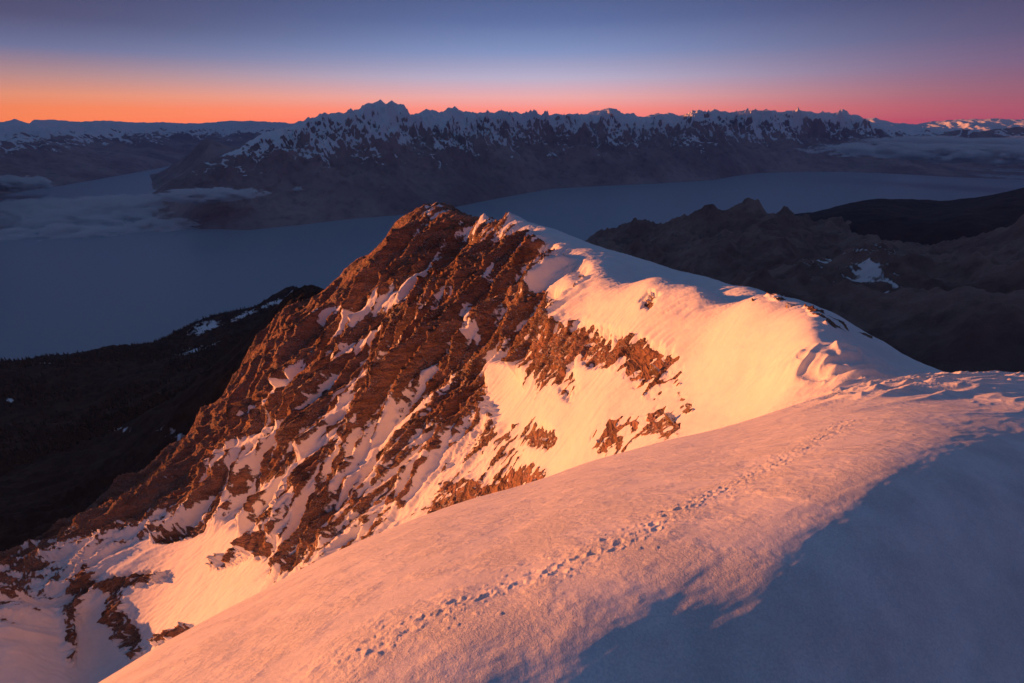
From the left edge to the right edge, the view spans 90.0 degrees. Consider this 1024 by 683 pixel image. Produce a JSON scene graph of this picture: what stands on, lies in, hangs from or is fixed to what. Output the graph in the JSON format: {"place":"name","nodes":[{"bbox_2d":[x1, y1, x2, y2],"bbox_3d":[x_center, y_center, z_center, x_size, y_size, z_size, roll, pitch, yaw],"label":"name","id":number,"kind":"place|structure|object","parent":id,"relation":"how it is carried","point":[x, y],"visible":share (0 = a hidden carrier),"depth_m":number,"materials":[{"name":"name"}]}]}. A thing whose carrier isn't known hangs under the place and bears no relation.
{"place":"outdoors","nodes":[
{"label":"outdoors","id":0,"kind":"place"},
{"bbox_2d":[0,119,294,195],"bbox_3d":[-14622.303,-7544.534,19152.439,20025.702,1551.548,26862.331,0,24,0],"label":"snowy range","id":1,"kind":"structure","parent":0,"point":[37,154],"depth_m":16435.53,"materials":[{"name":"white snow"}]},
{"bbox_2d":[0,285,324,551],"bbox_3d":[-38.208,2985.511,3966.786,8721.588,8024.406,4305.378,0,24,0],"label":"valley hillside","id":2,"kind":"structure","parent":0,"point":[41,496],"depth_m":1246.15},
{"bbox_2d":[0,285,296,473],"bbox_3d":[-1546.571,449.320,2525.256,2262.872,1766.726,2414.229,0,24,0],"label":"forest","id":3,"kind":"object","parent":2,"relation":"on","point":[70,436],"visible":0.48,"depth_m":1684.43,"materials":[{"name":"green plant"}]},
{"bbox_2d":[150,138,239,189],"bbox_3d":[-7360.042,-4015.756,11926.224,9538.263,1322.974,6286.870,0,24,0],"label":"headland","id":4,"kind":"structure","parent":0,"point":[206,150],"depth_m":11886.62,"materials":[{"name":"grey stone"}]},
{"bbox_2d":[0,202,942,682],"bbox_3d":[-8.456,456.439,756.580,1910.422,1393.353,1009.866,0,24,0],"label":"mountain ridge","id":5,"kind":"structure","parent":0,"point":[424,360],"depth_m":421.41,"materials":[{"name":"white snow"}]},
{"bbox_2d":[542,438,548,444],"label":"rock outcrop","id":6,"kind":"object","parent":5,"relation":"on","point":[544,440],"visible":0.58,"depth_m":210.31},
{"bbox_2d":[644,295,655,305],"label":"rock outcrop","id":7,"kind":"object","parent":5,"relation":"on","point":[648,302],"visible":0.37,"depth_m":209.07,"materials":[{"name":"brown stone"}]},
{"bbox_2d":[648,364,659,377],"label":"rock outcrop","id":8,"kind":"object","parent":5,"relation":"on","point":[654,371],"visible":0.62,"depth_m":171.89,"materials":[{"name":"brown stone"}]},
{"bbox_2d":[664,412,675,422],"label":"rock outcrop","id":9,"kind":"object","parent":5,"relation":"on","point":[669,416],"visible":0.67,"depth_m":142.62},
{"bbox_2d":[785,302,797,307],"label":"rock outcrop","id":10,"kind":"object","parent":5,"relation":"on","point":[788,305],"visible":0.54,"depth_m":137.05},
{"bbox_2d":[0,166,1023,360],"bbox_3d":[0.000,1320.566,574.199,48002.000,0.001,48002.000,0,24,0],"label":"lake","id":11,"kind":"structure","parent":0,"point":[89,265],"depth_m":6556.34,"materials":[{"name":"blue liquid"}]},
{"bbox_2d":[0,0,1023,123],"label":"sky","id":12,"kind":"structure","parent":0,"point":[148,61],"materials":[{"name":"blue"}]},
{"bbox_2d":[99,344,1023,682],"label":"snow slope","id":13,"kind":"structure","parent":0,"point":[843,514],"depth_m":9.66,"materials":[{"name":"white snow"}]},
{"bbox_2d":[128,100,1023,229],"bbox_3d":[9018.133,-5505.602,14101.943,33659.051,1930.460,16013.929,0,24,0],"label":"mountain range","id":14,"kind":"structure","parent":0,"point":[379,158],"depth_m":11194.85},
{"bbox_2d":[585,198,1023,372],"bbox_3d":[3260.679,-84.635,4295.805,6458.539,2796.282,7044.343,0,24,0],"label":"tussock foothills","id":15,"kind":"structure","parent":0,"point":[954,305],"depth_m":1620.21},
{"bbox_2d":[794,188,1023,245],"bbox_3d":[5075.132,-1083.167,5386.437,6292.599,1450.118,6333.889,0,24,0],"label":"bush foothills","id":16,"kind":"structure","parent":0,"point":[925,222],"depth_m":4164.88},
{"bbox_2d":[866,118,1023,142],"bbox_3d":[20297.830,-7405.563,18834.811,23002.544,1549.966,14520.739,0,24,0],"label":"distant range","id":17,"kind":"structure","parent":0,"point":[924,132],"depth_m":20708.49,"materials":[{"name":"white snow"}]},
{"bbox_2d":[922,127,1023,168],"bbox_3d":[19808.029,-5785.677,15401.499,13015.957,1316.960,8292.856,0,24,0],"label":"cloud","id":18,"kind":"structure","parent":0,"point":[992,148],"depth_m":17068.22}
]}

